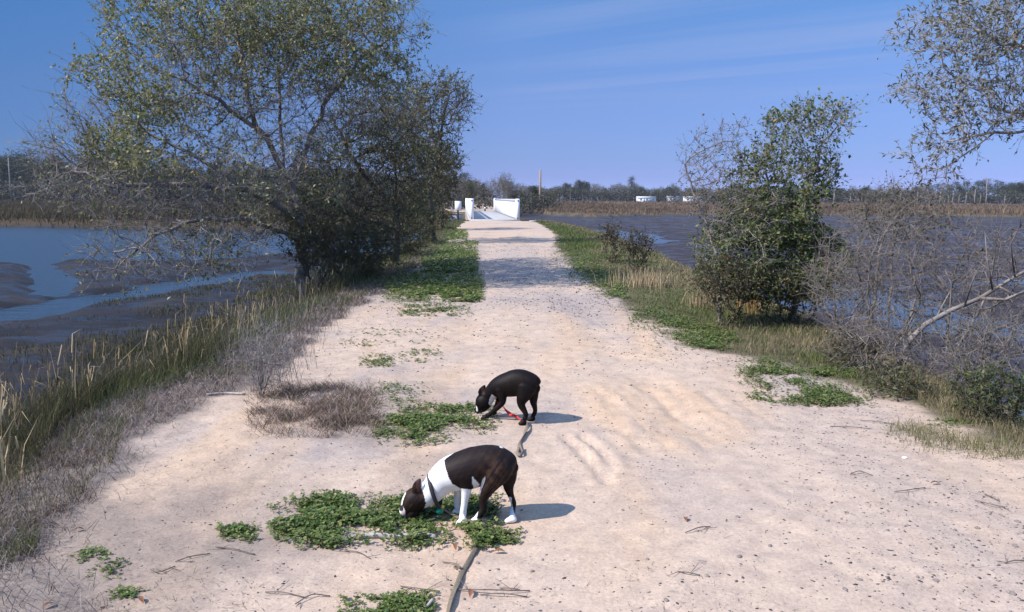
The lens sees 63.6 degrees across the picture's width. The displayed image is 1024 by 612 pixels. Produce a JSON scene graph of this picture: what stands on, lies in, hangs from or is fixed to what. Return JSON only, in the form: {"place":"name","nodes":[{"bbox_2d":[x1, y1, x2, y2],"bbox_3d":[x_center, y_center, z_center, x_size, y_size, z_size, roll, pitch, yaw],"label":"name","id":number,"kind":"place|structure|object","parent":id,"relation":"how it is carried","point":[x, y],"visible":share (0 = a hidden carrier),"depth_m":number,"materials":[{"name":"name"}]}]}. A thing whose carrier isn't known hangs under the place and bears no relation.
{"place":"outdoors","nodes":[
{"label":"outdoors","id":0,"kind":"place"},
{"bbox_2d":[0,197,1023,611],"bbox_3d":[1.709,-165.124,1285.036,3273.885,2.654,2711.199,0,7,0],"label":"ground","id":1,"kind":"structure","parent":0,"point":[556,495],"depth_m":5.19,"materials":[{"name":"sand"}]},
{"bbox_2d":[0,155,15,180],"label":"pine tree","id":2,"kind":"object","parent":1,"relation":"on","point":[2,167],"visible":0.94,"depth_m":332.75,"materials":[{"name":"green plant"}]},
{"bbox_2d":[0,152,23,184],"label":"evergreen tree","id":3,"kind":"object","parent":1,"relation":"on","point":[11,161],"visible":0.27,"depth_m":352.87,"materials":[{"name":"green plant"}]},
{"bbox_2d":[2,150,34,183],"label":"pine tree","id":4,"kind":"object","parent":1,"relation":"on","point":[15,162],"visible":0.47,"depth_m":348.22,"materials":[{"name":"green plant"}]},
{"bbox_2d":[6,146,43,181],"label":"pine tree","id":5,"kind":"object","parent":1,"relation":"on","point":[31,163],"visible":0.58,"depth_m":339.19,"materials":[{"name":"green plant"}]},
{"bbox_2d":[1,177,58,199],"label":"shrub","id":6,"kind":"object","parent":1,"relation":"on","point":[18,189],"visible":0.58,"depth_m":315.12,"materials":[{"name":"brown plant"}]},
{"bbox_2d":[0,182,61,200],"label":"shrub","id":7,"kind":"object","parent":1,"relation":"on","point":[24,190],"visible":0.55,"depth_m":313.94,"materials":[{"name":"brown plant"}]},
{"bbox_2d":[28,151,65,186],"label":"evergreen tree","id":8,"kind":"object","parent":1,"relation":"on","point":[46,170],"visible":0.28,"depth_m":332.30,"materials":[{"name":"green plant"}]},
{"bbox_2d":[57,167,86,189],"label":"evergreen tree","id":9,"kind":"object","parent":1,"relation":"on","point":[72,177],"visible":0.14,"depth_m":325.08,"materials":[{"name":"green plant"}]},
{"bbox_2d":[47,179,112,199],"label":"shrub","id":10,"kind":"object","parent":1,"relation":"on","point":[69,188],"visible":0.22,"depth_m":314.98,"materials":[{"name":"brown plant"}]},
{"bbox_2d":[67,544,131,579],"bbox_3d":[-1.890,1.172,3.775,0.427,0.034,0.205,6,9,37],"label":"clover patch","id":11,"kind":"object","parent":1,"relation":"on","point":[95,549],"visible":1,"depth_m":3.81,"materials":[{"name":"green plant"}]},
{"bbox_2d":[107,584,147,600],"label":"clover patch","id":12,"kind":"object","parent":1,"relation":"on","point":[123,591],"visible":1,"depth_m":3.47,"materials":[{"name":"green plant"}]},
{"bbox_2d":[167,162,191,181],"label":"evergreen tree","id":13,"kind":"object","parent":1,"relation":"on","point":[181,163],"visible":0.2,"depth_m":354.10,"materials":[{"name":"green plant"}]},
{"bbox_2d":[0,258,363,487],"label":"reeds","id":14,"kind":"object","parent":1,"relation":"on","point":[15,408],"visible":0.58,"depth_m":7.51,"materials":[{"name":"plant"}]},
{"bbox_2d":[166,181,207,201],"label":"shrub","id":15,"kind":"object","parent":1,"relation":"on","point":[192,192],"visible":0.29,"depth_m":319.38,"materials":[{"name":"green plant"}]},
{"bbox_2d":[0,199,428,229],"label":"marsh grass","id":16,"kind":"structure","parent":1,"relation":"on","point":[18,209],"depth_m":108.80,"materials":[{"name":"plant"}]},
{"bbox_2d":[0,234,436,469],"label":"mud sedge","id":17,"kind":"object","parent":1,"relation":"on","point":[52,405],"visible":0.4,"depth_m":8.29,"materials":[{"name":"green plant"}]},
{"bbox_2d":[1,0,445,299],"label":"broadleaf tree","id":18,"kind":"object","parent":1,"relation":"on","point":[253,41],"visible":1,"depth_m":14.56,"materials":[{"name":"green plant"}]},
{"bbox_2d":[206,392,244,395],"bbox_3d":[-2.443,0.749,7.048,0.325,0.022,0.058,-1,8,-8],"label":"stick","id":19,"kind":"object","parent":1,"relation":"on","point":[234,393],"visible":0.97,"depth_m":7.05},
{"bbox_2d":[0,228,454,611],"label":"dry grass","id":20,"kind":"structure","parent":1,"relation":"on","point":[201,386],"depth_m":5.87,"materials":[{"name":"plant"}]},
{"bbox_2d":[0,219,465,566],"bbox_3d":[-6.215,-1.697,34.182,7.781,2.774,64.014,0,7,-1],"label":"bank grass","id":21,"kind":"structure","parent":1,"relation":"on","point":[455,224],"depth_m":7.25,"materials":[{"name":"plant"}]},
{"bbox_2d":[214,521,258,543],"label":"clover patch","id":22,"kind":"object","parent":1,"relation":"on","point":[240,528],"visible":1,"depth_m":4.13,"materials":[{"name":"green plant"}]},
{"bbox_2d":[222,316,312,395],"bbox_3d":[-2.058,0.439,6.957,0.702,0.723,0.728,7,10,42],"label":"bare shrub","id":23,"kind":"object","parent":1,"relation":"on","point":[260,379],"visible":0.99,"depth_m":6.95,"materials":[{"name":"grey plant"}]},
{"bbox_2d":[212,277,347,397],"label":"dry stalks","id":24,"kind":"object","parent":1,"relation":"on","point":[279,325],"visible":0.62,"depth_m":8.94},
{"bbox_2d":[264,188,359,290],"bbox_3d":[-3.655,-1.127,15.440,1.730,2.197,2.421,0,7,0],"label":"shrub","id":25,"kind":"object","parent":1,"relation":"on","point":[308,231],"visible":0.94,"depth_m":15.28,"materials":[{"name":"green plant"}]},
{"bbox_2d":[239,376,389,441],"bbox_3d":[-1.639,0.765,6.614,1.395,0.163,2.077,-1,8,-9],"label":"dead brush","id":26,"kind":"object","parent":1,"relation":"on","point":[336,413],"visible":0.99,"depth_m":6.45,"materials":[{"name":"plant"}]},
{"bbox_2d":[289,214,410,277],"bbox_3d":[-3.287,-1.132,17.038,2.521,1.535,2.468,0,7,0],"label":"shrub","id":27,"kind":"object","parent":1,"relation":"on","point":[373,260],"visible":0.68,"depth_m":16.76,"materials":[{"name":"green plant"}]},
{"bbox_2d":[276,74,448,269],"bbox_3d":[-3.414,-3.128,18.978,3.836,4.836,6.039,0,7,0],"label":"broadleaf tree","id":28,"kind":"object","parent":1,"relation":"on","point":[394,201],"visible":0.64,"depth_m":18.84,"materials":[{"name":"green plant"}]},
{"bbox_2d":[358,352,395,367],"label":"clover patch","id":29,"kind":"object","parent":1,"relation":"on","point":[381,363],"visible":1,"depth_m":8.49,"materials":[{"name":"green plant"}]},
{"bbox_2d":[265,488,503,550],"bbox_3d":[-0.691,1.091,4.296,1.307,0.087,0.820,0,7,0],"label":"clover patch","id":30,"kind":"object","parent":1,"relation":"on","point":[323,513],"visible":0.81,"depth_m":4.22,"materials":[{"name":"green plant"}]},
{"bbox_2d":[337,589,438,611],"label":"clover patch","id":31,"kind":"object","parent":1,"relation":"on","point":[391,603],"visible":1,"depth_m":3.37,"materials":[{"name":"green plant"}]},
{"bbox_2d":[336,327,446,345],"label":"clover patch","id":32,"kind":"object","parent":1,"relation":"on","point":[380,335],"visible":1,"depth_m":9.64,"materials":[{"name":"green plant"}]},
{"bbox_2d":[349,532,436,538],"bbox_3d":[-0.589,1.129,4.060,0.437,0.032,0.049,0,7,-2],"label":"stick","id":33,"kind":"object","parent":1,"relation":"on","point":[380,535],"visible":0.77,"depth_m":4.05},
{"bbox_2d":[350,381,436,409],"bbox_3d":[-1.032,0.754,7.020,0.746,0.052,1.057,-1,8,-9],"label":"clover patch","id":34,"kind":"object","parent":1,"relation":"on","point":[395,386],"visible":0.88,"depth_m":7.08,"materials":[{"name":"green plant"}]},
{"bbox_2d":[370,210,432,256],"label":"shrub","id":35,"kind":"object","parent":1,"relation":"on","point":[410,243],"visible":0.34,"depth_m":23.69,"materials":[{"name":"green plant"}]},
{"bbox_2d":[398,348,442,362],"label":"clover patch","id":36,"kind":"object","parent":1,"relation":"on","point":[429,351],"visible":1,"depth_m":8.84,"materials":[{"name":"green plant"}]},
{"bbox_2d":[359,55,485,241],"bbox_3d":[-3.410,-5.719,30.832,5.614,6.909,4.423,7,10,42],"label":"broadleaf tree","id":37,"kind":"object","parent":1,"relation":"on","point":[440,133],"visible":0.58,"depth_m":30.05,"materials":[{"name":"green plant"}]},
{"bbox_2d":[400,205,449,241],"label":"shrub","id":38,"kind":"object","parent":1,"relation":"on","point":[438,222],"visible":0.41,"depth_m":29.81,"materials":[{"name":"green plant"}]},
{"bbox_2d":[395,302,470,316],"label":"clover patch","id":39,"kind":"object","parent":1,"relation":"on","point":[432,309],"visible":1,"depth_m":12.22,"materials":[{"name":"green plant"}]},
{"bbox_2d":[381,268,485,302],"bbox_3d":[-1.655,-0.455,16.078,2.404,0.133,5.670,0,7,0],"label":"clover patch","id":40,"kind":"object","parent":1,"relation":"on","point":[444,289],"visible":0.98,"depth_m":15.32,"materials":[{"name":"green plant"}]},
{"bbox_2d":[398,134,468,229],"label":"broadleaf tree","id":41,"kind":"object","parent":1,"relation":"on","point":[446,191],"visible":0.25,"depth_m":43.23,"materials":[{"name":"green plant"}]},
{"bbox_2d":[371,400,499,446],"bbox_3d":[-0.574,0.857,6.129,0.983,0.084,1.212,0,7,0],"label":"clover patch","id":42,"kind":"object","parent":1,"relation":"on","point":[414,421],"visible":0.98,"depth_m":6.08,"materials":[{"name":"green plant"}]},
{"bbox_2d":[418,240,479,272],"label":"clover patch","id":43,"kind":"object","parent":1,"relation":"on","point":[441,264],"visible":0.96,"depth_m":21.86,"materials":[{"name":"green plant"}]},
{"bbox_2d":[417,189,481,210],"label":"shrub","id":44,"kind":"object","parent":1,"relation":"on","point":[454,200],"visible":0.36,"depth_m":124.45,"materials":[{"name":"brown plant"}]},
{"bbox_2d":[439,175,467,210],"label":"bare tree","id":45,"kind":"object","parent":1,"relation":"on","point":[461,189],"visible":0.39,"depth_m":110.99,"materials":[{"name":"grey plant"}]},
{"bbox_2d":[441,228,468,240],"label":"clover patch","id":46,"kind":"object","parent":1,"relation":"on","point":[460,233],"visible":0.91,"depth_m":35.98,"materials":[{"name":"green plant"}]},
{"bbox_2d":[399,445,517,523],"bbox_3d":[-0.277,0.919,4.289,0.620,0.403,0.211,0,7,0],"label":"dog","id":47,"kind":"object","parent":1,"relation":"on","point":[489,470],"visible":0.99,"depth_m":4.22},
{"bbox_2d":[455,201,461,219],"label":"sign","id":48,"kind":"object","parent":1,"relation":"on","point":[458,206],"visible":0.86,"depth_m":59.49,"materials":[{"name":"white paint"}]},
{"bbox_2d":[443,509,485,611],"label":"dog lead","id":49,"kind":"object","parent":1,"relation":"on","point":[464,568],"visible":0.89,"depth_m":3.71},
{"bbox_2d":[438,190,493,208],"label":"shrub","id":50,"kind":"object","parent":1,"relation":"on","point":[478,206],"visible":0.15,"depth_m":130.71,"materials":[{"name":"brown plant"}]},
{"bbox_2d":[460,178,479,198],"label":"budding tree","id":51,"kind":"object","parent":1,"relation":"on","point":[470,194],"visible":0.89,"depth_m":116.55,"materials":[{"name":"green plant"}]},
{"bbox_2d":[472,178,487,203],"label":"bare tree","id":52,"kind":"object","parent":1,"relation":"on","point":[481,190],"visible":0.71,"depth_m":138.28,"materials":[{"name":"grey plant"}]},
{"bbox_2d":[450,578,529,590],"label":"twig","id":53,"kind":"object","parent":1,"relation":"on","point":[491,589],"visible":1,"depth_m":3.50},
{"bbox_2d":[481,177,502,206],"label":"bare tree","id":54,"kind":"object","parent":1,"relation":"on","point":[492,192],"visible":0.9,"depth_m":148.70,"materials":[{"name":"grey plant"}]},
{"bbox_2d":[465,198,519,220],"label":"footbridge","id":55,"kind":"object","parent":1,"relation":"on","point":[506,209],"visible":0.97,"depth_m":70.87,"materials":[{"name":"concrete"}]},
{"bbox_2d":[480,525,523,544],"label":"clover patch","id":56,"kind":"object","parent":1,"relation":"on","point":[504,533],"visible":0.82,"depth_m":4.06,"materials":[{"name":"green plant"}]},
{"bbox_2d":[475,369,540,424],"bbox_3d":[-0.039,0.665,6.185,0.518,0.400,0.229,4,8,25],"label":"dog","id":57,"kind":"object","parent":1,"relation":"on","point":[522,386],"visible":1,"depth_m":6.11},
{"bbox_2d":[494,173,522,198],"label":"bare tree","id":58,"kind":"object","parent":1,"relation":"on","point":[508,190],"visible":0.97,"depth_m":138.24,"materials":[{"name":"grey plant"}]},
{"bbox_2d":[495,399,529,456],"bbox_3d":[0.052,0.830,5.791,0.216,0.179,0.948,-1,8,-10],"label":"dog lead","id":59,"kind":"object","parent":1,"relation":"on","point":[519,447],"visible":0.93,"depth_m":5.81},
{"bbox_2d":[509,191,543,215],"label":"shrub","id":60,"kind":"object","parent":1,"relation":"on","point":[522,206],"visible":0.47,"depth_m":160.11,"materials":[{"name":"green plant"}]},
{"bbox_2d":[522,194,540,213],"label":"shrub","id":61,"kind":"object","parent":1,"relation":"on","point":[534,204],"visible":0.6,"depth_m":176.79,"materials":[{"name":"green plant"}]},
{"bbox_2d":[40,283,1023,611],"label":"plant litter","id":62,"kind":"object","parent":1,"relation":"on","point":[456,529],"visible":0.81,"depth_m":4.60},
{"bbox_2d":[530,191,566,209],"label":"shrub","id":63,"kind":"object","parent":1,"relation":"on","point":[544,201],"visible":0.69,"depth_m":190.25,"materials":[{"name":"green plant"}]},
{"bbox_2d":[541,185,583,200],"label":"shrub","id":64,"kind":"object","parent":1,"relation":"on","point":[551,189],"visible":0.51,"depth_m":421.05,"materials":[{"name":"green plant"}]},
{"bbox_2d":[557,186,598,200],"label":"shrub","id":65,"kind":"object","parent":1,"relation":"on","point":[575,192],"visible":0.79,"depth_m":422.71,"materials":[{"name":"green plant"}]},
{"bbox_2d":[572,178,585,191],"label":"evergreen tree","id":66,"kind":"object","parent":1,"relation":"on","point":[580,184],"visible":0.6,"depth_m":437.60,"materials":[{"name":"green plant"}]},
{"bbox_2d":[574,187,596,200],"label":"shrub","id":67,"kind":"object","parent":1,"relation":"on","point":[586,195],"visible":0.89,"depth_m":421.61,"materials":[{"name":"green plant"}]},
{"bbox_2d":[551,244,631,297],"bbox_3d":[1.863,-1.143,21.342,2.043,0.115,15.335,1,7,4],"label":"clover patch","id":68,"kind":"object","parent":1,"relation":"on","point":[604,278],"visible":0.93,"depth_m":17.88,"materials":[{"name":"green plant"}]},
{"bbox_2d":[594,217,628,262],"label":"shrub","id":69,"kind":"object","parent":1,"relation":"on","point":[610,232],"visible":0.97,"depth_m":21.37,"materials":[{"name":"brown plant"}]},
{"bbox_2d":[603,187,629,201],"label":"shrub","id":70,"kind":"object","parent":1,"relation":"on","point":[620,197],"visible":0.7,"depth_m":424.33,"materials":[{"name":"green plant"}]},
{"bbox_2d":[575,261,689,289],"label":"grass tussock","id":71,"kind":"object","parent":1,"relation":"on","point":[644,280],"depth_m":15.68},
{"bbox_2d":[613,223,658,269],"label":"shrub","id":72,"kind":"object","parent":1,"relation":"on","point":[642,243],"visible":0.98,"depth_m":18.91,"materials":[{"name":"green plant"}]},
{"bbox_2d":[610,187,661,201],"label":"shrub","id":73,"kind":"object","parent":1,"relation":"on","point":[633,194],"visible":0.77,"depth_m":424.14,"materials":[{"name":"green plant"}]},
{"bbox_2d":[636,196,656,201],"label":"white building","id":74,"kind":"structure","parent":1,"relation":"on","point":[642,199],"depth_m":411.56,"materials":[{"name":"paint"}]},
{"bbox_2d":[656,186,678,201],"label":"shrub","id":75,"kind":"object","parent":1,"relation":"on","point":[669,191],"visible":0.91,"depth_m":420.56,"materials":[{"name":"green plant"}]},
{"bbox_2d":[626,305,740,350],"bbox_3d":[2.239,0.231,10.945,1.492,0.111,3.870,0,7,0],"label":"clover patch","id":76,"kind":"object","parent":1,"relation":"on","point":[710,345],"visible":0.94,"depth_m":10.32,"materials":[{"name":"green plant"}]},
{"bbox_2d":[678,282,729,309],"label":"grass tussock","id":77,"kind":"object","parent":1,"relation":"on","point":[696,301],"depth_m":12.86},
{"bbox_2d":[672,113,764,322],"bbox_3d":[2.750,-1.149,11.194,1.277,2.891,1.382,0,7,0],"label":"whippy shrub","id":78,"kind":"object","parent":1,"relation":"on","point":[698,200],"visible":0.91,"depth_m":11.01,"materials":[{"name":"grey plant"}]},
{"bbox_2d":[682,248,770,328],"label":"shrub","id":79,"kind":"object","parent":1,"relation":"on","point":[708,277],"visible":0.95,"depth_m":10.64,"materials":[{"name":"green plant"}]},
{"bbox_2d":[729,291,762,315],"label":"grass tussock","id":80,"kind":"object","parent":1,"relation":"on","point":[748,308],"depth_m":12.31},
{"bbox_2d":[744,389,797,402],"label":"clover patch","id":81,"kind":"object","parent":1,"relation":"on","point":[758,397],"visible":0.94,"depth_m":7.01,"materials":[{"name":"green plant"}]},
{"bbox_2d":[520,200,1023,217],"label":"marsh grass","id":82,"kind":"structure","parent":1,"relation":"on","point":[599,206],"depth_m":207.62,"materials":[{"name":"plant"}]},
{"bbox_2d":[684,87,869,318],"bbox_3d":[3.586,-1.305,11.375,2.501,3.315,2.198,0,7,0],"label":"broadleaf tree","id":83,"kind":"object","parent":1,"relation":"on","point":[775,237],"visible":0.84,"depth_m":11.07,"materials":[{"name":"green plant"}]},
{"bbox_2d":[738,257,836,326],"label":"shrub","id":84,"kind":"object","parent":1,"relation":"on","point":[788,294],"visible":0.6,"depth_m":10.83,"materials":[{"name":"green plant"}]},
{"bbox_2d":[733,356,877,407],"bbox_3d":[2.647,0.670,7.617,1.230,0.104,1.862,0,7,0],"label":"clover patch","id":85,"kind":"object","parent":1,"relation":"on","point":[818,391],"visible":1,"depth_m":7.31,"materials":[{"name":"green plant"}]},
{"bbox_2d":[809,364,855,377],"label":"clover patch","id":86,"kind":"object","parent":1,"relation":"on","point":[822,371],"visible":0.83,"depth_m":7.97,"materials":[{"name":"green plant"}]},
{"bbox_2d":[792,215,899,342],"bbox_3d":[3.895,-0.294,9.687,1.207,1.583,1.643,3,8,19],"label":"bare shrub","id":87,"kind":"object","parent":1,"relation":"on","point":[835,297],"visible":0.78,"depth_m":9.61,"materials":[{"name":"grey plant"}]},
{"bbox_2d":[833,187,862,202],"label":"shrub","id":88,"kind":"object","parent":1,"relation":"on","point":[841,197],"visible":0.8,"depth_m":419.94,"materials":[{"name":"green plant"}]},
{"bbox_2d":[812,323,888,368],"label":"shrub","id":89,"kind":"object","parent":1,"relation":"on","point":[835,352],"visible":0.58,"depth_m":8.26,"materials":[{"name":"green plant"}]},
{"bbox_2d":[832,188,881,202],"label":"shrub","id":90,"kind":"object","parent":1,"relation":"on","point":[853,194],"visible":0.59,"depth_m":421.55,"materials":[{"name":"green plant"}]},
{"bbox_2d":[806,294,919,374],"bbox_3d":[3.381,0.381,8.005,1.013,1.015,1.357,0,7,0],"label":"bare shrub","id":91,"kind":"object","parent":1,"relation":"on","point":[862,361],"visible":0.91,"depth_m":7.95,"materials":[{"name":"grey plant"}]},
{"bbox_2d":[849,354,941,406],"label":"shrub","id":92,"kind":"object","parent":1,"relation":"on","point":[904,379],"visible":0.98,"depth_m":7.18,"materials":[{"name":"green plant"}]},
{"bbox_2d":[826,196,965,362],"bbox_3d":[4.113,-0.294,9.095,1.311,1.920,1.649,0,7,0],"label":"bare shrub","id":93,"kind":"object","parent":1,"relation":"on","point":[903,272],"visible":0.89,"depth_m":8.96,"materials":[{"name":"grey plant"}]},
{"bbox_2d":[820,165,985,364],"bbox_3d":[4.622,-0.403,10.058,1.628,2.583,1.894,0,7,0],"label":"bare shrub","id":94,"kind":"object","parent":1,"relation":"on","point":[892,209],"visible":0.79,"depth_m":9.78,"materials":[{"name":"grey plant"}]},
{"bbox_2d":[866,299,1023,389],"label":"bare shrub","id":95,"kind":"object","parent":1,"relation":"on","point":[937,352],"visible":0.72,"depth_m":7.67,"materials":[{"name":"grey plant"}]},
{"bbox_2d":[877,0,1023,200],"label":"overhanging tree","id":96,"kind":"object","parent":1,"relation":"on","point":[993,10],"visible":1,"depth_m":6.41,"materials":[{"name":"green plant"}]},
{"bbox_2d":[927,417,977,427],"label":"clover patch","id":97,"kind":"object","parent":1,"relation":"on","point":[956,419],"visible":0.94,"depth_m":6.32,"materials":[{"name":"green plant"}]},
{"bbox_2d":[932,191,974,203],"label":"shrub","id":98,"kind":"object","parent":1,"relation":"on","point":[954,196],"visible":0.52,"depth_m":420.77,"materials":[{"name":"green plant"}]},
{"bbox_2d":[895,211,1023,369],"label":"leaning tree","id":99,"kind":"object","parent":1,"relation":"on","point":[938,316],"visible":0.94,"depth_m":8.00,"materials":[{"name":"grey plant"}]},
{"bbox_2d":[906,199,1023,391],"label":"bare shrub","id":100,"kind":"object","parent":1,"relation":"on","point":[984,286],"visible":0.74,"depth_m":8.61,"materials":[{"name":"grey plant"}]},
{"bbox_2d":[929,291,1023,413],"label":"bare shrub","id":101,"kind":"object","parent":1,"relation":"on","point":[1009,336],"visible":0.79,"depth_m":7.30,"materials":[{"name":"grey plant"}]},
{"bbox_2d":[942,355,1023,428],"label":"shrub","id":102,"kind":"object","parent":1,"relation":"on","point":[986,385],"visible":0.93,"depth_m":6.36,"materials":[{"name":"green plant"}]},
{"bbox_2d":[990,192,1019,203],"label":"shrub","id":103,"kind":"object","parent":1,"relation":"on","point":[1002,197],"visible":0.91,"depth_m":420.78,"materials":[{"name":"green plant"}]},
{"bbox_2d":[1008,190,1023,203],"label":"shrub","id":104,"kind":"object","parent":1,"relation":"on","point":[1017,195],"visible":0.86,"depth_m":423.36,"materials":[{"name":"green plant"}]},
{"bbox_2d":[1009,182,1023,196],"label":"evergreen tree","id":105,"kind":"object","parent":1,"relation":"on","point":[1020,186],"visible":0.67,"depth_m":438.55,"materials":[{"name":"green plant"}]},
{"bbox_2d":[0,226,1023,417],"bbox_3d":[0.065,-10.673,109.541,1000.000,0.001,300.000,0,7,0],"label":"water","id":106,"kind":"structure","parent":0,"point":[38,250],"depth_m":46.10,"materials":[{"name":"blue liquid"}]},
{"bbox_2d":[0,0,1023,201],"label":"sky","id":107,"kind":"structure","parent":0,"point":[603,92],"materials":[{"name":"blue"}]},
{"bbox_2d":[534,219,1023,445],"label":"verge grass","id":108,"kind":"structure","parent":0,"point":[596,244],"depth_m":11.05,"materials":[{"name":"plant"}]},
{"bbox_2d":[883,415,1023,459],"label":"wispy grass","id":109,"kind":"structure","parent":0,"point":[978,440],"depth_m":5.72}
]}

